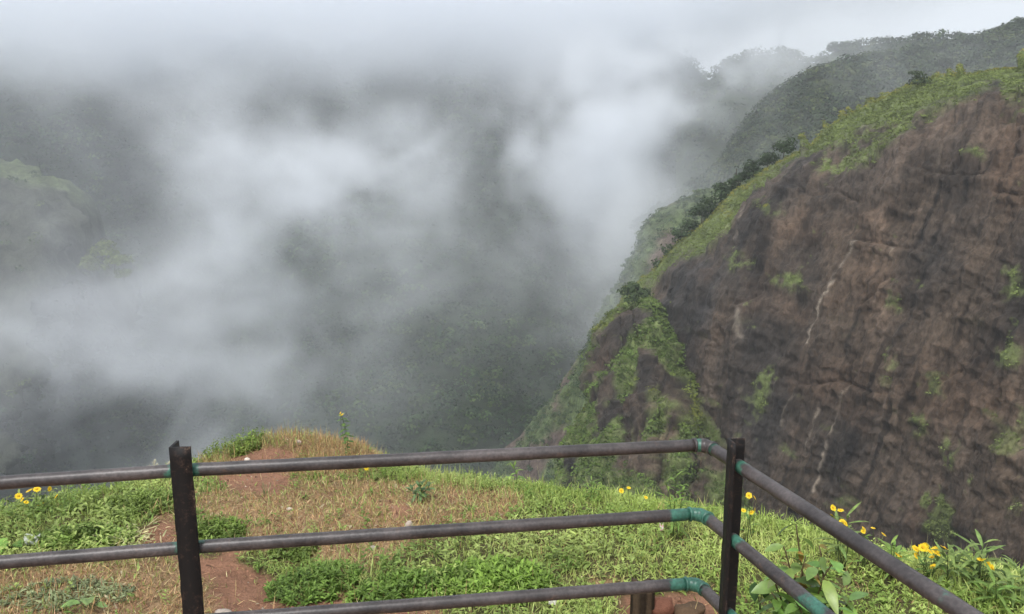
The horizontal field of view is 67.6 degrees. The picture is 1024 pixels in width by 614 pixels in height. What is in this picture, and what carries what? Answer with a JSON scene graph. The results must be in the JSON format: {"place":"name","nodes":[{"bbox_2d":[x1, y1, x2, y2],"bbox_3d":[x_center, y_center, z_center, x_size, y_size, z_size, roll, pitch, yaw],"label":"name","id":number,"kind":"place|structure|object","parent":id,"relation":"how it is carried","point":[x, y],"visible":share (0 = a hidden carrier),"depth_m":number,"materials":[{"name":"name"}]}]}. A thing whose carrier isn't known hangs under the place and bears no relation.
{"place":"outdoors","nodes":[
{"label":"outdoors","id":0,"kind":"place"},
{"bbox_2d":[0,158,142,474],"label":"hill","id":1,"kind":"structure","parent":0,"point":[72,216],"depth_m":288.45,"materials":[{"name":"grey"}]},
{"bbox_2d":[0,170,139,473],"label":"undergrowth","id":2,"kind":"object","parent":1,"relation":"on","point":[55,353],"visible":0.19,"depth_m":281.51,"materials":[{"name":"plant"}]},
{"bbox_2d":[0,26,707,508],"bbox_3d":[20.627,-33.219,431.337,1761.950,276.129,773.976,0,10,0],"label":"hill","id":3,"kind":"structure","parent":0,"point":[446,208],"depth_m":420.65,"materials":[{"name":"grey"}]},
{"bbox_2d":[77,254,101,271],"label":"tree","id":4,"kind":"object","parent":3,"relation":"on","point":[88,261],"visible":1,"depth_m":273.38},
{"bbox_2d":[87,238,119,259],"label":"tree","id":5,"kind":"object","parent":3,"relation":"on","point":[104,245],"visible":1,"depth_m":274.15,"materials":[{"name":"plant"}]},
{"bbox_2d":[96,253,134,273],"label":"tree","id":6,"kind":"object","parent":3,"relation":"on","point":[116,259],"visible":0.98,"depth_m":274.12,"materials":[{"name":"plant"}]},
{"bbox_2d":[114,268,132,280],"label":"tree","id":7,"kind":"object","parent":3,"relation":"on","point":[123,272],"visible":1,"depth_m":275.06,"materials":[{"name":"grey plant"}]},
{"bbox_2d":[0,17,713,507],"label":"forest","id":8,"kind":"object","parent":3,"relation":"on","point":[384,381],"visible":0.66,"depth_m":415.01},
{"bbox_2d":[0,424,1022,613],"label":"dry grass","id":9,"kind":"structure","parent":0,"point":[329,442],"depth_m":3.47,"materials":[{"name":"brown plant"}]},
{"bbox_2d":[0,436,1023,613],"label":"ground","id":10,"kind":"structure","parent":0,"point":[250,590],"depth_m":3.09,"materials":[{"name":"green plant"}]},
{"bbox_2d":[0,538,23,553],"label":"seedling","id":11,"kind":"object","parent":10,"relation":"on","point":[18,544],"visible":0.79,"depth_m":3.10,"materials":[{"name":"green plant"}]},
{"bbox_2d":[23,533,39,544],"bbox_3d":[-1.988,0.959,3.158,0.064,0.036,0.034,0,10,0],"label":"wrapper","id":12,"kind":"object","parent":10,"relation":"on","point":[31,542],"visible":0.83,"depth_m":3.15,"materials":[{"name":"white plastic"}]},
{"bbox_2d":[15,486,57,514],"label":"yellow daisy","id":13,"kind":"object","parent":10,"relation":"on","point":[20,495],"visible":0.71,"depth_m":3.44,"materials":[{"name":"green plant"}]},
{"bbox_2d":[0,574,137,612],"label":"weed clump","id":14,"kind":"object","parent":10,"relation":"on","point":[96,584],"visible":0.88,"depth_m":2.77,"materials":[{"name":"green plant"}]},
{"bbox_2d":[19,521,140,551],"bbox_3d":[-1.809,0.947,3.207,0.488,0.096,0.250,0,10,0],"label":"weed clump","id":15,"kind":"object","parent":10,"relation":"on","point":[66,536],"visible":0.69,"depth_m":3.18,"materials":[{"name":"green plant"}]},
{"bbox_2d":[61,589,108,609],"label":"seedling","id":16,"kind":"object","parent":10,"relation":"on","point":[87,601],"visible":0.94,"depth_m":2.66,"materials":[{"name":"green plant"}]},
{"bbox_2d":[90,518,166,545],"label":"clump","id":17,"kind":"object","parent":10,"relation":"on","point":[144,536],"visible":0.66,"depth_m":3.20,"materials":[{"name":"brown plant"}]},
{"bbox_2d":[92,485,173,522],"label":"weed clump","id":18,"kind":"object","parent":10,"relation":"on","point":[163,501],"visible":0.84,"depth_m":3.51,"materials":[{"name":"green plant"}]},
{"bbox_2d":[141,459,169,483],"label":"grass tuft","id":19,"kind":"object","parent":10,"relation":"on","point":[154,461],"visible":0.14,"depth_m":4.07,"materials":[{"name":"green plant"}]},
{"bbox_2d":[197,513,248,539],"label":"weed clump","id":20,"kind":"object","parent":10,"relation":"on","point":[219,530],"visible":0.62,"depth_m":3.26,"materials":[{"name":"green plant"}]},
{"bbox_2d":[214,608,231,612],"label":"stone","id":21,"kind":"object","parent":10,"relation":"on","point":[222,610],"visible":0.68,"depth_m":2.73,"materials":[{"name":"white stone"}]},
{"bbox_2d":[192,435,260,462],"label":"weed clump","id":22,"kind":"object","parent":10,"relation":"on","point":[256,446],"visible":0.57,"depth_m":4.43,"materials":[{"name":"green plant"}]},
{"bbox_2d":[224,425,268,449],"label":"weed clump","id":23,"kind":"object","parent":10,"relation":"on","point":[252,436],"visible":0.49,"depth_m":4.55,"materials":[{"name":"green plant"}]},
{"bbox_2d":[261,482,270,494],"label":"grass tuft","id":24,"kind":"object","parent":10,"relation":"on","point":[264,493],"visible":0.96,"depth_m":3.73,"materials":[{"name":"brown plant"}]},
{"bbox_2d":[262,429,275,443],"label":"grass tuft","id":25,"kind":"object","parent":10,"relation":"on","point":[269,436],"visible":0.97,"depth_m":4.50,"materials":[{"name":"green plant"}]},
{"bbox_2d":[266,546,318,562],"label":"weed clump","id":26,"kind":"object","parent":10,"relation":"on","point":[303,550],"visible":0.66,"depth_m":3.18,"materials":[{"name":"green plant"}]},
{"bbox_2d":[263,558,369,606],"bbox_3d":[-0.756,1.046,2.933,0.419,0.113,0.305,0,10,0],"label":"weed clump","id":27,"kind":"object","parent":10,"relation":"on","point":[288,598],"visible":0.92,"depth_m":2.90,"materials":[{"name":"green plant"}]},
{"bbox_2d":[337,412,354,454],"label":"leafy weed","id":28,"kind":"object","parent":10,"relation":"on","point":[347,433],"visible":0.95,"depth_m":4.43,"materials":[{"name":"green plant"}]},
{"bbox_2d":[6,446,714,613],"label":"soil crumbs","id":29,"kind":"object","parent":10,"relation":"on","point":[287,525],"visible":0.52,"depth_m":3.09,"materials":[{"name":"soil"}]},
{"bbox_2d":[342,565,465,602],"bbox_3d":[-0.383,1.026,2.814,0.482,0.124,0.298,0,10,0],"label":"weed clump","id":30,"kind":"object","parent":10,"relation":"on","point":[393,583],"visible":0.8,"depth_m":2.80,"materials":[{"name":"green plant"}]},
{"bbox_2d":[404,520,412,526],"bbox_3d":[-0.453,0.958,3.332,0.037,0.053,0.038,10,14,44],"label":"stone","id":31,"kind":"object","parent":10,"relation":"on","point":[409,522],"visible":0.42,"depth_m":3.32,"materials":[{"name":"white stone"}]},
{"bbox_2d":[405,480,435,502],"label":"leafy weed","id":32,"kind":"object","parent":10,"relation":"on","point":[419,493],"visible":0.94,"depth_m":3.67,"materials":[{"name":"green plant"}]},
{"bbox_2d":[0,438,983,613],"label":"metal railing","id":33,"kind":"object","parent":10,"relation":"on","point":[181,470],"visible":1,"depth_m":1.76,"materials":[{"name":"metal"}]},
{"bbox_2d":[432,553,555,608],"bbox_3d":[-0.079,1.003,2.837,0.499,0.111,0.370,0,10,0],"label":"weed clump","id":34,"kind":"object","parent":10,"relation":"on","point":[494,575],"visible":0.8,"depth_m":2.83,"materials":[{"name":"green plant"}]},
{"bbox_2d":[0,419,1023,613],"bbox_3d":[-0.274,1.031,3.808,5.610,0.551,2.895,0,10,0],"label":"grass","id":35,"kind":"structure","parent":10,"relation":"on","point":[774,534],"depth_m":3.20,"materials":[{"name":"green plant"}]},
{"bbox_2d":[506,461,524,482],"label":"leafy weed","id":36,"kind":"object","parent":10,"relation":"on","point":[516,470],"visible":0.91,"depth_m":3.95,"materials":[{"name":"green plant"}]},
{"bbox_2d":[581,476,602,499],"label":"leafy weed","id":37,"kind":"object","parent":10,"relation":"on","point":[592,483],"visible":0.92,"depth_m":3.71,"materials":[{"name":"green plant"}]},
{"bbox_2d":[619,486,647,509],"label":"yellow daisy","id":38,"kind":"object","parent":10,"relation":"on","point":[621,490],"visible":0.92,"depth_m":3.56,"materials":[{"name":"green plant"}]},
{"bbox_2d":[630,577,654,613],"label":"post","id":39,"kind":"object","parent":10,"relation":"on","point":[642,603],"visible":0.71,"depth_m":2.63,"materials":[{"name":"wood"}]},
{"bbox_2d":[652,596,674,613],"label":"brick","id":40,"kind":"object","parent":10,"relation":"on","point":[663,605],"visible":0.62,"depth_m":2.65,"materials":[{"name":"brown brick"}]},
{"bbox_2d":[656,470,700,540],"bbox_3d":[0.685,0.831,3.194,0.198,0.315,0.143,-3,10,-16],"label":"leafy weed","id":41,"kind":"object","parent":10,"relation":"on","point":[674,504],"visible":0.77,"depth_m":3.19,"materials":[{"name":"green plant"}]},
{"bbox_2d":[674,601,705,613],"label":"stone","id":42,"kind":"object","parent":10,"relation":"on","point":[688,607],"visible":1,"depth_m":2.63,"materials":[{"name":"brown stone"}]},
{"bbox_2d":[740,492,759,544],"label":"yellow daisy","id":43,"kind":"object","parent":10,"relation":"on","point":[749,496],"visible":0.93,"depth_m":3.15,"materials":[{"name":"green plant"}]},
{"bbox_2d":[749,582,768,613],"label":"seedling","id":44,"kind":"object","parent":10,"relation":"on","point":[753,595],"visible":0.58,"depth_m":2.40,"materials":[{"name":"green plant"}]},
{"bbox_2d":[751,524,868,613],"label":"shrub","id":45,"kind":"object","parent":10,"relation":"on","point":[823,590],"visible":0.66,"depth_m":2.36,"materials":[{"name":"green plant"}]},
{"bbox_2d":[812,502,867,568],"bbox_3d":[1.288,0.882,2.981,0.199,0.253,0.192,-8,13,-39],"label":"yellow daisy","id":46,"kind":"object","parent":10,"relation":"on","point":[840,546],"visible":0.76,"depth_m":2.96,"materials":[{"name":"green plant"}]},
{"bbox_2d":[847,526,885,569],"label":"yellow daisy","id":47,"kind":"object","parent":10,"relation":"on","point":[863,530],"visible":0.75,"depth_m":2.92,"materials":[{"name":"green plant"}]},
{"bbox_2d":[874,535,914,579],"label":"leafy weed","id":48,"kind":"object","parent":10,"relation":"on","point":[890,549],"visible":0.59,"depth_m":2.85,"materials":[{"name":"green plant"}]},
{"bbox_2d":[912,542,947,585],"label":"yellow daisy","id":49,"kind":"object","parent":10,"relation":"on","point":[924,547],"visible":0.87,"depth_m":2.84,"materials":[{"name":"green plant"}]},
{"bbox_2d":[921,541,986,590],"bbox_3d":[1.643,0.966,2.839,0.224,0.158,0.215,0,10,0],"label":"leafy weed","id":50,"kind":"object","parent":10,"relation":"on","point":[953,557],"visible":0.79,"depth_m":2.83,"materials":[{"name":"green plant"}]},
{"bbox_2d":[944,529,1018,592],"bbox_3d":[1.728,0.950,2.807,0.228,0.200,0.258,0,10,0],"label":"leafy weed","id":51,"kind":"object","parent":10,"relation":"on","point":[979,558],"visible":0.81,"depth_m":2.80,"materials":[{"name":"green plant"}]},
{"bbox_2d":[963,561,1023,613],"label":"leafy weed","id":52,"kind":"object","parent":10,"relation":"on","point":[997,592],"visible":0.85,"depth_m":2.66,"materials":[{"name":"green plant"}]},
{"bbox_2d":[979,554,1023,607],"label":"leafy weed","id":53,"kind":"object","parent":10,"relation":"on","point":[1007,573],"visible":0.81,"depth_m":2.73,"materials":[{"name":"green plant"}]},
{"bbox_2d":[0,0,1023,79],"label":"sky","id":54,"kind":"structure","parent":0,"point":[711,31],"materials":[{"name":"white"}]},
{"bbox_2d":[488,181,745,483],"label":"hill","id":55,"kind":"structure","parent":0,"point":[557,435],"depth_m":218.74,"materials":[{"name":"green plant"}]},
{"bbox_2d":[488,166,769,482],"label":"undergrowth","id":56,"kind":"object","parent":55,"relation":"on","point":[616,286],"visible":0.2,"depth_m":220.03,"materials":[{"name":"green plant"}]},
{"bbox_2d":[548,51,1023,571],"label":"cliff","id":57,"kind":"structure","parent":0,"point":[933,212],"depth_m":108.70,"materials":[{"name":"brown stone"}]},
{"bbox_2d":[616,281,653,303],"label":"bush","id":58,"kind":"object","parent":57,"relation":"on","point":[630,288],"visible":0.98,"depth_m":150.68,"materials":[{"name":"green plant"}]},
{"bbox_2d":[651,258,662,267],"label":"bush","id":59,"kind":"object","parent":57,"relation":"on","point":[657,262],"visible":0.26,"depth_m":171.56,"materials":[{"name":"green plant"}]},
{"bbox_2d":[659,243,675,257],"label":"bush","id":60,"kind":"object","parent":57,"relation":"on","point":[665,250],"visible":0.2,"depth_m":170.01,"materials":[{"name":"green plant"}]},
{"bbox_2d":[669,228,687,242],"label":"bush","id":61,"kind":"object","parent":57,"relation":"on","point":[675,231],"visible":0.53,"depth_m":168.90,"materials":[{"name":"green plant"}]},
{"bbox_2d":[678,218,699,235],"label":"bush","id":62,"kind":"object","parent":57,"relation":"on","point":[686,227],"visible":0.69,"depth_m":167.36,"materials":[{"name":"green plant"}]},
{"bbox_2d":[688,203,711,222],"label":"bush","id":63,"kind":"object","parent":57,"relation":"on","point":[696,209],"visible":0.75,"depth_m":166.57,"materials":[{"name":"green plant"}]},
{"bbox_2d":[700,196,718,212],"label":"bush","id":64,"kind":"object","parent":57,"relation":"on","point":[712,207],"visible":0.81,"depth_m":165.09,"materials":[{"name":"green plant"}]},
{"bbox_2d":[710,181,735,202],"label":"bush","id":65,"kind":"object","parent":57,"relation":"on","point":[722,191],"visible":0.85,"depth_m":162.71,"materials":[{"name":"green plant"}]},
{"bbox_2d":[721,171,749,189],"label":"bush","id":66,"kind":"object","parent":57,"relation":"on","point":[739,178],"visible":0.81,"depth_m":162.41,"materials":[{"name":"green plant"}]},
{"bbox_2d":[739,159,765,177],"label":"bush","id":67,"kind":"object","parent":57,"relation":"on","point":[754,167],"visible":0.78,"depth_m":160.66,"materials":[{"name":"green plant"}]},
{"bbox_2d":[755,152,782,166],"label":"bush","id":68,"kind":"object","parent":57,"relation":"on","point":[767,158],"visible":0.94,"depth_m":159.07,"materials":[{"name":"green plant"}]},
{"bbox_2d":[545,48,1023,542],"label":"cliff grass","id":69,"kind":"structure","parent":57,"relation":"on","point":[974,75],"depth_m":130.77,"materials":[{"name":"green plant"}]},
{"bbox_2d":[772,137,797,156],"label":"bush","id":70,"kind":"object","parent":57,"relation":"on","point":[785,146],"visible":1,"depth_m":156.91,"materials":[{"name":"green plant"}]},
{"bbox_2d":[906,70,932,84],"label":"bush","id":71,"kind":"object","parent":57,"relation":"on","point":[918,79],"visible":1,"depth_m":130.54,"materials":[{"name":"green plant"}]},
{"bbox_2d":[674,38,948,191],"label":"hill","id":72,"kind":"structure","parent":0,"point":[683,175],"depth_m":356.30,"materials":[{"name":"green plant"}]},
{"bbox_2d":[668,29,970,173],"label":"forest","id":73,"kind":"object","parent":72,"relation":"on","point":[797,54],"visible":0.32,"depth_m":363.34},
{"bbox_2d":[826,41,846,52],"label":"tree","id":74,"kind":"object","parent":72,"relation":"on","point":[833,46],"visible":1,"depth_m":370.39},
{"bbox_2d":[635,25,1023,248],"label":"hill","id":75,"kind":"structure","parent":0,"point":[842,82],"depth_m":264.98,"materials":[{"name":"green plant"}]},
{"bbox_2d":[629,17,1023,251],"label":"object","id":76,"kind":"object","parent":75,"relation":"on","point":[1013,37],"visible":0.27,"depth_m":265.95,"materials":[{"name":"green plant"}]},
{"bbox_2d":[931,55,956,74],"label":"tree","id":77,"kind":"object","parent":75,"relation":"on","point":[943,61],"visible":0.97,"depth_m":214.04,"materials":[{"name":"plant"}]},
{"bbox_2d":[1004,16,1023,29],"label":"tree","id":78,"kind":"object","parent":75,"relation":"on","point":[1018,19],"visible":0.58,"depth_m":262.17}
]}

